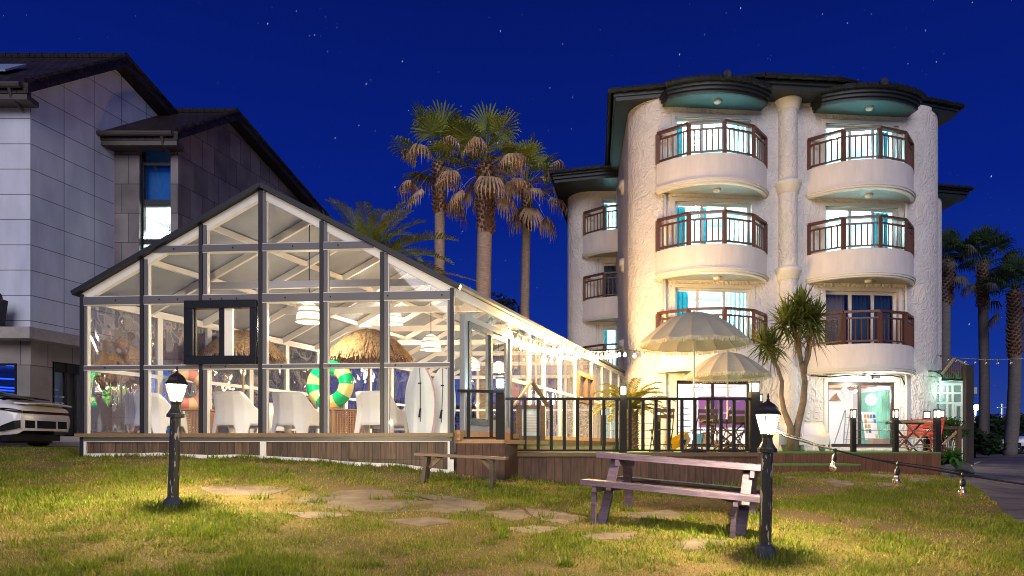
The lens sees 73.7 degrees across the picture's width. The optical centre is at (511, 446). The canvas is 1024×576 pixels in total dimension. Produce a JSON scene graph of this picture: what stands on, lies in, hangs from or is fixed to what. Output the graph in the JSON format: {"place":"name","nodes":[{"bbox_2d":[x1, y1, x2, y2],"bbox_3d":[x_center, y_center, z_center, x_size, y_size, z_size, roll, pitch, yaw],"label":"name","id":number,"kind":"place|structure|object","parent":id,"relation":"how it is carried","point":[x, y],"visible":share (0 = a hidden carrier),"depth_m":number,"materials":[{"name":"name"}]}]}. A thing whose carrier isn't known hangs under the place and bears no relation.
{"place":"outdoors","nodes":[
{"label":"outdoors","id":0,"kind":"place"},
{"bbox_2d":[0,445,1023,575],"bbox_3d":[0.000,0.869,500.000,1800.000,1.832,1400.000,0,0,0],"label":"ground","id":1,"kind":"structure","parent":0,"point":[796,514],"depth_m":6.73,"materials":[{"name":"green plant"}]},
{"bbox_2d":[0,391,71,446],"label":"parked car","id":2,"kind":"object","parent":1,"relation":"on","point":[27,420],"visible":0.98,"depth_m":16.29,"materials":[{"name":"white paint"}]},
{"bbox_2d":[0,436,79,445],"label":"entrance steps","id":3,"kind":"structure","parent":1,"relation":"on","point":[69,441],"depth_m":18.75,"materials":[{"name":"concrete"}]},
{"bbox_2d":[0,53,331,435],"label":"stone building","id":4,"kind":"structure","parent":1,"relation":"on","point":[108,160],"depth_m":22.34,"materials":[{"name":"grey stone"}]},
{"bbox_2d":[0,293,7,326],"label":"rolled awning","id":5,"kind":"object","parent":4,"relation":"on","point":[3,307],"visible":0.88,"depth_m":19.52,"materials":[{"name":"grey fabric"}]},
{"bbox_2d":[0,363,16,394],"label":"window frame","id":6,"kind":"structure","parent":4,"relation":"in","point":[1,364],"depth_m":20.00,"materials":[{"name":"black"}]},
{"bbox_2d":[142,152,170,318],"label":"stair window","id":7,"kind":"structure","parent":4,"relation":"in","point":[156,166],"depth_m":23.40,"materials":[{"name":"blue glass"}]},
{"bbox_2d":[163,366,187,508],"bbox_3d":[-3.458,-0.055,7.000,0.241,1.563,0.209,2,0,0],"label":"garden lantern","id":8,"kind":"object","parent":1,"relation":"on","point":[176,383],"visible":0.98,"depth_m":6.96,"materials":[{"name":"metal"}]},
{"bbox_2d":[70,182,624,472],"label":"glasshouse","id":9,"kind":"structure","parent":1,"relation":"on","point":[228,267],"depth_m":11.46,"materials":[{"name":"clear glass"}]},
{"bbox_2d":[130,393,192,432],"bbox_3d":[-6.651,-0.578,12.829,0.881,0.821,0.872,0,0,15],"label":"lounge chair","id":10,"kind":"object","parent":9,"relation":"on","point":[160,409],"visible":0.59,"depth_m":12.49,"materials":[{"name":"white plastic"}]},
{"bbox_2d":[180,408,217,432],"bbox_3d":[-6.151,-0.450,13.300,0.660,0.560,0.660,0,0,-8],"label":"lattice table","id":11,"kind":"object","parent":9,"relation":"on","point":[194,417],"visible":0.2,"depth_m":13.01,"materials":[{"name":"brown wood"}]},
{"bbox_2d":[165,370,198,408],"bbox_3d":[-6.294,-1.120,13.250,0.810,0.810,0.230,0,-5,-35],"label":"swim ring","id":12,"kind":"object","parent":11,"relation":"on","point":[192,402],"visible":0.44,"depth_m":13.20,"materials":[{"name":"orange plastic"}]},
{"bbox_2d":[184,300,257,364],"bbox_3d":[-4.814,-1.893,11.322,1.236,1.057,0.142,0,0,4],"label":"sliding window","id":13,"kind":"structure","parent":9,"relation":"in","point":[226,308],"depth_m":11.29,"materials":[{"name":"black metal"}]},
{"bbox_2d":[212,391,271,432],"bbox_3d":[-4.987,-0.578,12.480,0.881,0.821,0.872,0,0,17],"label":"lounge chair","id":14,"kind":"object","parent":9,"relation":"on","point":[236,411],"visible":0.87,"depth_m":12.12,"materials":[{"name":"white plastic"}]},
{"bbox_2d":[198,329,286,392],"bbox_3d":[-5.672,-1.321,14.400,1.825,2.303,1.822,0,0,0],"label":"thatched parasol","id":15,"kind":"object","parent":9,"relation":"on","point":[241,341],"visible":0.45,"depth_m":13.93,"materials":[{"name":"brown plant"}]},
{"bbox_2d":[256,403,294,432],"bbox_3d":[-5.129,-0.578,14.920,0.881,0.821,0.872,0,0,-20],"label":"lounge chair","id":16,"kind":"object","parent":9,"relation":"on","point":[278,428],"visible":0.09,"depth_m":15.20,"materials":[{"name":"white plastic"}]},
{"bbox_2d":[271,391,318,432],"bbox_3d":[-3.963,-0.578,12.580,0.881,0.821,0.872,0,0,16],"label":"lounge chair","id":17,"kind":"object","parent":9,"relation":"on","point":[298,412],"visible":0.91,"depth_m":12.22,"materials":[{"name":"white plastic"}]},
{"bbox_2d":[296,225,318,324],"bbox_3d":[-3.741,-3.231,12.600,0.482,1.860,0.482,0,0,0],"label":"pendant lamp","id":18,"kind":"object","parent":9,"relation":"hanging from","point":[307,313],"visible":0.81,"depth_m":12.45,"materials":[{"name":"white glass"}]},
{"bbox_2d":[330,408,362,432],"bbox_3d":[-3.337,-0.450,13.350,0.660,0.560,0.660,0,0,-38],"label":"lattice table","id":19,"kind":"object","parent":9,"relation":"on","point":[347,420],"visible":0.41,"depth_m":13.08,"materials":[{"name":"brown wood"}]},
{"bbox_2d":[306,360,353,407],"bbox_3d":[-3.543,-1.205,13.300,0.980,0.980,0.290,0,-6,13],"label":"swim ring","id":20,"kind":"object","parent":19,"relation":"on","point":[340,396],"visible":0.67,"depth_m":13.16,"materials":[{"name":"green"}]},
{"bbox_2d":[330,328,414,432],"bbox_3d":[-2.911,-1.292,13.901,1.895,2.244,1.892,0,0,0],"label":"thatched parasol","id":21,"kind":"object","parent":9,"relation":"on","point":[360,346],"visible":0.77,"depth_m":13.40,"materials":[{"name":"beige plant"}]},
{"bbox_2d":[354,391,408,432],"bbox_3d":[-2.417,-0.578,12.429,0.881,0.821,0.872,0,0,14],"label":"lounge chair","id":22,"kind":"object","parent":9,"relation":"on","point":[368,411],"visible":0.85,"depth_m":12.11,"materials":[{"name":"white plastic"}]},
{"bbox_2d":[390,313,402,325],"bbox_3d":[-3.053,-3.355,17.600,0.482,0.382,0.482,0,0,0],"label":"pendant lamp","id":23,"kind":"object","parent":9,"relation":"hanging from","point":[395,319],"visible":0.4,"depth_m":17.43,"materials":[{"name":"white glass"}]},
{"bbox_2d":[405,368,435,432],"bbox_3d":[-1.611,-0.826,12.054,0.552,1.305,0.088,0,-6,-16],"label":"surfboard","id":24,"kind":"object","parent":9,"relation":"on","point":[420,402],"visible":0.84,"depth_m":12.04,"materials":[{"name":"white plastic"}]},
{"bbox_2d":[421,333,440,350],"bbox_3d":[-1.888,-3.050,15.900,0.482,1.577,0.482,0,0,0],"label":"pendant lamp","id":25,"kind":"object","parent":9,"relation":"hanging from","point":[430,342],"visible":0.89,"depth_m":15.74,"materials":[{"name":"white glass"}]},
{"bbox_2d":[433,368,455,432],"bbox_3d":[-1.263,-0.819,12.339,0.500,1.280,0.088,0,-5,8],"label":"surfboard","id":26,"kind":"object","parent":9,"relation":"on","point":[440,387],"visible":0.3,"depth_m":12.33,"materials":[{"name":"white plastic"}]},
{"bbox_2d":[472,357,479,369],"bbox_3d":[-1.184,-3.157,20.200,0.482,1.730,0.482,0,0,0],"label":"pendant lamp","id":27,"kind":"object","parent":9,"relation":"hanging from","point":[475,364],"visible":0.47,"depth_m":20.04,"materials":[{"name":"white metal"}]},
{"bbox_2d":[468,321,492,425],"bbox_3d":[-0.551,-1.235,11.890,0.050,1.730,1.047,0,0,21],"label":"sliding door","id":28,"kind":"structure","parent":9,"relation":"in","point":[471,326],"depth_m":11.71,"materials":[{"name":"grey metal"}]},
{"bbox_2d":[485,332,507,427],"bbox_3d":[-0.276,-1.235,12.755,0.050,1.730,1.015,0,0,21],"label":"sliding door","id":29,"kind":"structure","parent":9,"relation":"in","point":[497,337],"depth_m":12.61,"materials":[{"name":"grey metal"}]},
{"bbox_2d":[493,344,503,372],"bbox_3d":[-0.441,-3.208,22.600,0.482,1.460,0.482,0,0,0],"label":"pendant lamp","id":30,"kind":"object","parent":9,"relation":"hanging from","point":[498,366],"visible":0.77,"depth_m":22.44,"materials":[{"name":"white metal"}]},
{"bbox_2d":[576,370,593,404],"bbox_3d":[2.029,-1.610,18.850,0.090,0.820,1.709,0,0,21],"label":"side window","id":31,"kind":"structure","parent":9,"relation":"in","point":[585,376],"depth_m":18.79,"materials":[{"name":"brown wood"}]},
{"bbox_2d":[508,328,663,358],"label":"string lights","id":32,"kind":"object","parent":9,"relation":"attached to","point":[523,343],"visible":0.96,"depth_m":16.64,"materials":[{"name":"white"}]},
{"bbox_2d":[310,197,480,432],"bbox_3d":[-5.107,-4.297,24.269,5.609,9.223,6.135,0,0,-38],"label":"date palm","id":33,"kind":"object","parent":1,"relation":"on","point":[380,228],"visible":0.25,"depth_m":23.73,"materials":[{"name":"green plant"}]},
{"bbox_2d":[254,390,599,436],"bbox_3d":[-4.564,-0.839,26.493,16.027,2.887,1.674,0,0,0],"label":"hedge","id":34,"kind":"object","parent":1,"relation":"on","point":[585,427],"visible":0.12,"depth_m":26.46,"materials":[{"name":"plant"}]},
{"bbox_2d":[388,98,494,380],"bbox_3d":[-2.791,-6.699,27.009,4.244,13.784,4.274,0,0,0],"label":"palm tree","id":35,"kind":"object","parent":1,"relation":"on","point":[439,126],"visible":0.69,"depth_m":26.80,"materials":[{"name":"green plant"}]},
{"bbox_2d":[414,453,508,487],"bbox_3d":[-0.731,0.367,9.749,1.320,0.505,0.300,3,0,7],"label":"garden bench","id":36,"kind":"object","parent":1,"relation":"on","point":[428,465],"visible":0.94,"depth_m":9.66,"materials":[{"name":"brown wood"}]},
{"bbox_2d":[425,100,542,418],"bbox_3d":[-1.006,-6.337,26.126,4.528,13.194,3.894,0,0,0],"label":"palm tree","id":37,"kind":"object","parent":1,"relation":"on","point":[484,202],"visible":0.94,"depth_m":25.72,"materials":[{"name":"green plant"}]},
{"bbox_2d":[491,292,534,374],"bbox_3d":[-0.371,-3.672,34.050,3.238,7.949,3.541,0,0,0],"label":"tree","id":38,"kind":"object","parent":1,"relation":"on","point":[503,300],"visible":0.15,"depth_m":33.60,"materials":[{"name":"green plant"}]},
{"bbox_2d":[493,132,567,403],"bbox_3d":[0.627,-6.783,30.040,4.030,14.114,3.941,0,0,0],"label":"palm tree","id":39,"kind":"object","parent":1,"relation":"on","point":[527,212],"visible":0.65,"depth_m":29.82,"materials":[{"name":"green plant"}]},
{"bbox_2d":[580,452,773,538],"bbox_3d":[1.883,0.531,7.596,1.824,0.809,1.700,5,1,24],"label":"picnic table","id":40,"kind":"object","parent":1,"relation":"on","point":[744,497],"visible":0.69,"depth_m":7.18,"materials":[{"name":"purple paint"}]},
{"bbox_2d":[455,440,940,485],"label":"timber deck","id":41,"kind":"structure","parent":1,"relation":"on","point":[571,467],"depth_m":12.19,"materials":[{"name":"brown wood"}]},
{"bbox_2d":[457,389,502,438],"bbox_3d":[-0.530,-0.539,11.280,0.757,0.808,0.070,0,0,-12],"label":"railing","id":42,"kind":"object","parent":41,"relation":"on","point":[468,392],"visible":0.96,"depth_m":11.27,"materials":[{"name":"black metal"}]},
{"bbox_2d":[495,377,504,439],"bbox_3d":[-0.196,-0.333,11.420,0.157,1.665,0.157,0,0,0],"label":"lamp post","id":43,"kind":"object","parent":41,"relation":"on","point":[500,408],"visible":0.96,"depth_m":11.35,"materials":[{"name":"black metal"}]},
{"bbox_2d":[513,381,549,444],"bbox_3d":[0.382,-0.685,13.950,0.749,1.310,0.300,0,0,-8],"label":"notice board","id":44,"kind":"object","parent":41,"relation":"on","point":[531,422],"visible":0.61,"depth_m":13.93,"materials":[{"name":"brown wood"}]},
{"bbox_2d":[505,397,619,450],"bbox_3d":[0.940,-0.405,12.250,2.120,0.960,0.070,0,0,0],"label":"railing","id":45,"kind":"object","parent":41,"relation":"on","point":[564,399],"visible":0.92,"depth_m":12.23,"materials":[{"name":"black metal"}]},
{"bbox_2d":[600,408,605,445],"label":"lamp post","id":46,"kind":"object","parent":41,"relation":"on","point":[601,427],"visible":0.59,"depth_m":17.34,"materials":[{"name":"black metal"}]},
{"bbox_2d":[619,384,626,452],"bbox_3d":[1.991,-0.502,12.250,0.129,1.225,0.129,0,0,0],"label":"lamp post","id":47,"kind":"object","parent":41,"relation":"on","point":[623,418],"visible":0.96,"depth_m":12.19,"materials":[{"name":"black metal"}]},
{"bbox_2d":[591,378,675,448],"bbox_3d":[2.560,-0.673,14.702,1.887,1.525,1.790,0,0,0],"label":"sago palm","id":48,"kind":"object","parent":41,"relation":"on","point":[635,422],"visible":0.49,"depth_m":14.56,"materials":[{"name":"plant"}]},
{"bbox_2d":[653,408,660,448],"bbox_3d":[3.655,-0.432,17.200,0.157,1.085,0.157,0,0,0],"label":"lamp post","id":49,"kind":"object","parent":41,"relation":"on","point":[659,434],"visible":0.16,"depth_m":17.12,"materials":[{"name":"black metal"}]},
{"bbox_2d":[649,408,674,451],"bbox_3d":[3.061,-0.328,13.966,0.422,0.890,0.565,0,0,2],"label":"folding chair","id":50,"kind":"object","parent":41,"relation":"on","point":[664,416],"visible":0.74,"depth_m":13.79,"materials":[{"name":"brown wood"}]},
{"bbox_2d":[664,431,690,451],"bbox_3d":[3.890,-0.126,15.747,0.580,0.320,0.400,-33,18,-30],"label":"floor sign","id":51,"kind":"object","parent":41,"relation":"on","point":[675,441],"visible":0.57,"depth_m":15.80,"materials":[{"name":"yellow plastic"}]},
{"bbox_2d":[627,397,749,450],"bbox_3d":[3.165,-0.405,12.250,2.330,0.960,0.070,0,0,0],"label":"railing","id":52,"kind":"object","parent":41,"relation":"on","point":[682,399],"visible":1,"depth_m":12.23,"materials":[{"name":"black metal"}]},
{"bbox_2d":[638,310,752,452],"bbox_3d":[3.597,-1.300,13.498,2.210,2.820,2.215,0,0,-5],"label":"parasol","id":53,"kind":"object","parent":41,"relation":"on","point":[689,332],"visible":0.98,"depth_m":13.13,"materials":[{"name":"grey fabric"}]},
{"bbox_2d":[689,409,717,451],"bbox_3d":[3.974,-0.328,14.166,0.422,0.890,0.565,0,0,-4],"label":"folding chair","id":54,"kind":"object","parent":41,"relation":"on","point":[704,416],"visible":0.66,"depth_m":13.93,"materials":[{"name":"brown wood"}]},
{"bbox_2d":[699,419,718,448],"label":"folding chair","id":55,"kind":"object","parent":41,"relation":"on","point":[700,420],"visible":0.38,"depth_m":17.66,"materials":[{"name":"brown wood"}]},
{"bbox_2d":[701,419,744,448],"bbox_3d":[5.125,-0.254,16.000,1.150,0.752,0.750,0,0,-4],"label":"folding table","id":56,"kind":"object","parent":41,"relation":"on","point":[712,421],"visible":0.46,"depth_m":15.75,"materials":[{"name":"brown wood"}]},
{"bbox_2d":[685,352,771,451],"bbox_3d":[5.176,-1.105,16.399,1.990,2.430,1.991,0,0,-5],"label":"parasol","id":57,"kind":"object","parent":41,"relation":"on","point":[728,366],"visible":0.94,"depth_m":15.95,"materials":[{"name":"grey fabric"}]},
{"bbox_2d":[718,410,745,451],"bbox_3d":[4.703,-0.328,14.566,0.422,0.890,0.565,0,0,-6],"label":"folding chair","id":58,"kind":"object","parent":41,"relation":"on","point":[737,417],"visible":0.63,"depth_m":14.34,"materials":[{"name":"brown wood"}]},
{"bbox_2d":[748,381,759,452],"bbox_3d":[4.345,-0.532,12.250,0.166,1.285,0.166,0,0,0],"label":"lamp post","id":59,"kind":"object","parent":41,"relation":"on","point":[754,405],"visible":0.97,"depth_m":12.17,"materials":[{"name":"black metal"}]},
{"bbox_2d":[772,422,805,450],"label":"lounge chair","id":60,"kind":"object","parent":41,"relation":"on","point":[778,439],"visible":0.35,"depth_m":17.36,"materials":[{"name":"white plastic"}]},
{"bbox_2d":[743,281,844,450],"bbox_3d":[6.890,-2.019,16.859,2.694,4.255,1.844,0,0,0],"label":"cordyline tree","id":61,"kind":"object","parent":41,"relation":"on","point":[801,312],"visible":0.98,"depth_m":16.74,"materials":[{"name":"green plant"}]},
{"bbox_2d":[798,422,831,450],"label":"lounge chair","id":62,"kind":"object","parent":41,"relation":"on","point":[815,432],"visible":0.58,"depth_m":17.81,"materials":[{"name":"white plastic"}]},
{"bbox_2d":[850,409,856,451],"bbox_3d":[7.550,-0.362,15.100,0.105,0.945,0.105,0,0,0],"label":"lamp post","id":63,"kind":"object","parent":41,"relation":"on","point":[853,430],"visible":1,"depth_m":15.05,"materials":[{"name":"black metal"}]},
{"bbox_2d":[892,409,898,451],"bbox_3d":[8.482,-0.362,15.100,0.105,0.945,0.105,0,0,0],"label":"lamp post","id":64,"kind":"object","parent":41,"relation":"on","point":[895,429],"visible":1,"depth_m":15.05,"materials":[{"name":"black metal"}]},
{"bbox_2d":[885,420,941,451],"bbox_3d":[9.224,-0.245,15.700,0.950,0.731,0.600,0,0,-6],"label":"folding table","id":65,"kind":"object","parent":41,"relation":"on","point":[907,422],"visible":0.84,"depth_m":15.47,"materials":[{"name":"brown wood"}]},
{"bbox_2d":[899,417,945,451],"bbox_3d":[10.111,-0.300,16.926,0.685,0.869,0.889,0,0,-27],"label":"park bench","id":66,"kind":"object","parent":41,"relation":"on","point":[929,434],"visible":0.42,"depth_m":17.02,"materials":[{"name":"red fabric"}]},
{"bbox_2d":[923,411,930,450],"bbox_3d":[11.548,-0.443,19.000,0.138,1.105,0.138,0,0,0],"label":"lamp post","id":67,"kind":"object","parent":41,"relation":"on","point":[926,414],"visible":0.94,"depth_m":18.95,"materials":[{"name":"black metal"}]},
{"bbox_2d":[933,409,940,451],"bbox_3d":[9.402,-0.362,15.100,0.119,0.945,0.119,0,0,0],"label":"lamp post","id":68,"kind":"object","parent":41,"relation":"on","point":[937,428],"visible":1,"depth_m":15.04,"materials":[{"name":"black metal"}]},
{"bbox_2d":[550,70,974,450],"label":"guesthouse","id":69,"kind":"structure","parent":1,"relation":"on","point":[768,181],"depth_m":21.81,"materials":[{"name":"paint"}]},
{"bbox_2d":[602,201,615,230],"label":"window","id":70,"kind":"structure","parent":69,"relation":"in","point":[603,202],"depth_m":30.82,"materials":[{"name":"white glass"}]},
{"bbox_2d":[602,264,615,296],"bbox_3d":[4.875,-6.600,28.995,2.150,2.300,0.250,0,0,0],"label":"window","id":71,"kind":"structure","parent":69,"relation":"in","point":[605,267],"depth_m":29.08,"materials":[{"name":"white"}]},
{"bbox_2d":[602,328,615,364],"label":"window","id":72,"kind":"structure","parent":69,"relation":"in","point":[608,334],"depth_m":31.98,"materials":[{"name":"white glass"}]},
{"bbox_2d":[605,400,614,437],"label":"window","id":73,"kind":"structure","parent":69,"relation":"in","point":[613,421],"depth_m":31.98,"materials":[{"name":"white"}]},
{"bbox_2d":[675,118,748,157],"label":"window","id":74,"kind":"structure","parent":69,"relation":"in","point":[678,121],"depth_m":23.06,"materials":[{"name":"white"}]},
{"bbox_2d":[675,203,748,246],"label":"window","id":75,"kind":"structure","parent":69,"relation":"in","point":[679,207],"depth_m":23.05,"materials":[{"name":"white"}]},
{"bbox_2d":[675,288,748,335],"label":"window","id":76,"kind":"structure","parent":69,"relation":"in","point":[684,298],"depth_m":22.05,"materials":[{"name":"white glass"}]},
{"bbox_2d":[677,381,747,446],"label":"window","id":77,"kind":"structure","parent":69,"relation":"in","point":[684,388],"depth_m":24.43,"materials":[{"name":"grey"}]},
{"bbox_2d":[698,396,744,427],"bbox_3d":[6.751,-1.120,21.925,1.570,1.000,0.024,0,0,-5],"label":"shop sign","id":78,"kind":"object","parent":69,"relation":"attached to","point":[740,404],"visible":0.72,"depth_m":21.93,"materials":[{"name":"purple"}]},
{"bbox_2d":[834,410,849,443],"bbox_3d":[11.373,-0.622,23.370,0.477,1.265,0.649,0,0,-5],"label":"step ladder","id":79,"kind":"object","parent":69,"relation":"in","point":[847,432],"visible":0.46,"depth_m":23.39,"materials":[{"name":"silver metal"}]},
{"bbox_2d":[811,374,904,385],"bbox_3d":[11.194,-2.155,21.776,3.200,0.326,0.486,0,0,-5],"label":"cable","id":80,"kind":"object","parent":69,"relation":"attached to","point":[860,375],"visible":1,"depth_m":21.83,"materials":[{"name":"white metal"}]},
{"bbox_2d":[826,125,895,164],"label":"window","id":81,"kind":"structure","parent":69,"relation":"in","point":[829,128],"depth_m":23.29,"materials":[{"name":"white"}]},
{"bbox_2d":[826,207,895,251],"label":"window","id":82,"kind":"structure","parent":69,"relation":"in","point":[831,213],"depth_m":23.42,"materials":[{"name":"white glass"}]},
{"bbox_2d":[826,291,895,345],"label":"window","id":83,"kind":"structure","parent":69,"relation":"in","point":[844,301],"depth_m":22.38,"materials":[{"name":"blue"}]},
{"bbox_2d":[828,382,893,446],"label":"window","id":84,"kind":"structure","parent":69,"relation":"in","point":[884,392],"depth_m":23.85,"materials":[{"name":"grey glass"}]},
{"bbox_2d":[862,412,878,439],"bbox_3d":[12.205,-0.725,23.262,0.470,0.950,0.230,0,0,-5],"label":"magazine rack","id":85,"kind":"object","parent":69,"relation":"in","point":[869,421],"visible":0.94,"depth_m":23.25,"materials":[{"name":"white"}]},
{"bbox_2d":[865,394,876,404],"bbox_3d":[12.282,-1.620,23.355,0.360,0.400,0.360,0,0,0],"label":"globe lamp","id":86,"kind":"object","parent":69,"relation":"attached to","point":[870,399],"visible":1,"depth_m":23.24,"materials":[{"name":"white glass"}]},
{"bbox_2d":[868,439,888,443],"bbox_3d":[12.256,-0.130,22.850,0.550,0.260,0.300,0,0,-5],"label":"carton","id":87,"kind":"object","parent":69,"relation":"in","point":[878,441],"visible":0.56,"depth_m":22.71,"materials":[{"name":"cardboard"}]},
{"bbox_2d":[928,370,962,458],"bbox_3d":[14.275,-1.009,23.283,1.350,3.017,3.434,0,0,0],"label":"entrance porch","id":88,"kind":"object","parent":69,"relation":"attached to","point":[950,393],"visible":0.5,"depth_m":22.58,"materials":[{"name":"white"}]},
{"bbox_2d":[954,404,962,444],"bbox_3d":[14.745,-0.730,22.545,0.250,1.360,0.030,0,0,0],"label":"door leaf","id":89,"kind":"structure","parent":88,"relation":"in","point":[955,405],"depth_m":22.53,"materials":[{"name":"white"}]},
{"bbox_2d":[939,355,1023,364],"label":"string lights","id":90,"kind":"object","parent":69,"relation":"hanging from","point":[986,362],"visible":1,"depth_m":18.66,"materials":[{"name":"black"}]},
{"bbox_2d":[754,393,780,559],"bbox_3d":[2.273,0.298,6.100,0.241,1.563,0.209,1,0,0],"label":"garden lantern","id":91,"kind":"object","parent":1,"relation":"on","point":[767,413],"visible":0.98,"depth_m":6.05,"materials":[{"name":"iron"},{"name":"black paint"},{"name":"glass"}]},
{"bbox_2d":[774,428,1023,497],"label":"string lights","id":92,"kind":"object","parent":91,"relation":"hanging from","point":[963,473],"visible":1,"depth_m":5.38,"materials":[{"name":"black"}]},
{"bbox_2d":[941,448,965,472],"bbox_3d":[10.376,0.387,16.302,0.737,0.765,1.000,0,0,-13],"label":"leafy plant","id":93,"kind":"object","parent":1,"relation":"on","point":[952,458],"visible":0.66,"depth_m":16.08,"materials":[{"name":"green plant"}]},
{"bbox_2d":[941,358,976,464],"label":"timber gate","id":94,"kind":"structure","parent":1,"relation":"on","point":[966,371],"depth_m":21.25,"materials":[{"name":"brown wood"}]},
{"bbox_2d":[955,461,974,473],"bbox_3d":[10.688,0.555,16.396,0.774,0.502,0.651,0,0,0],"label":"rock","id":95,"kind":"object","parent":1,"relation":"on","point":[967,467],"visible":0.2,"depth_m":16.16,"materials":[{"name":"grey stone"}]},
{"bbox_2d":[946,224,1023,454],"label":"palm tree","id":96,"kind":"object","parent":1,"relation":"on","point":[985,237],"visible":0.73,"depth_m":39.76,"materials":[{"name":"green plant"}]},
{"bbox_2d":[973,252,1023,454],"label":"palm tree","id":97,"kind":"object","parent":1,"relation":"on","point":[1014,295],"visible":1,"depth_m":37.77,"materials":[{"name":"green plant"}]},
{"bbox_2d":[0,0,1023,435],"label":"sky","id":98,"kind":"structure","parent":0,"point":[333,116],"materials":[{"name":"blue"}]},
{"bbox_2d":[201,472,929,549],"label":"path","id":99,"kind":"structure","parent":0,"point":[358,499],"depth_m":7.83,"materials":[{"name":"beige stone"}]},
{"bbox_2d":[946,452,1023,522],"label":"driveway","id":100,"kind":"structure","parent":0,"point":[1008,498],"depth_m":14.31,"materials":[{"name":"grey asphalt"}]},
{"bbox_2d":[928,416,973,451],"bbox_3d":[11.500,-0.109,17.929,1.087,1.424,0.887,0,0,28],"label":"shrub","id":101,"kind":"object","parent":100,"relation":"on","point":[954,421],"visible":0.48,"depth_m":17.85,"materials":[{"name":"green plant"}]},
{"bbox_2d":[941,426,963,457],"bbox_3d":[11.027,0.040,17.200,0.681,1.120,0.100,0,0,0],"label":"cross fence","id":102,"kind":"object","parent":100,"relation":"on","point":[957,433],"visible":0.39,"depth_m":17.17,"materials":[{"name":"brown wood"}]},
{"bbox_2d":[857,430,934,447],"bbox_3d":[9.889,-0.270,16.245,5.087,0.575,1.180,0,0,-39],"label":"wire fence","id":103,"kind":"object","parent":102,"relation":"attached to","point":[892,438],"visible":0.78,"depth_m":15.10,"materials":[{"name":"silver metal"}]},
{"bbox_2d":[942,226,983,370],"bbox_3d":[25.408,-6.164,40.051,3.618,13.431,3.458,0,0,-30],"label":"palm tree","id":104,"kind":"object","parent":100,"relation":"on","point":[950,242],"visible":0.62,"depth_m":39.72,"materials":[{"name":"green plant"}]},
{"bbox_2d":[974,426,1006,457],"bbox_3d":[22.087,-0.215,32.963,2.091,1.706,3.534,0,0,0],"label":"bush","id":105,"kind":"object","parent":100,"relation":"on","point":[985,444],"visible":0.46,"depth_m":31.72,"materials":[{"name":"green plant"}]},
{"bbox_2d":[974,414,1023,438],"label":"bush","id":106,"kind":"object","parent":100,"relation":"on","point":[994,424],"visible":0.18,"depth_m":45.14,"materials":[{"name":"green plant"}]},
{"bbox_2d":[999,433,1023,453],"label":"parked car","id":107,"kind":"object","parent":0,"point":[1021,444],"visible":0.19,"depth_m":40.96,"materials":[{"name":"grey paint"}]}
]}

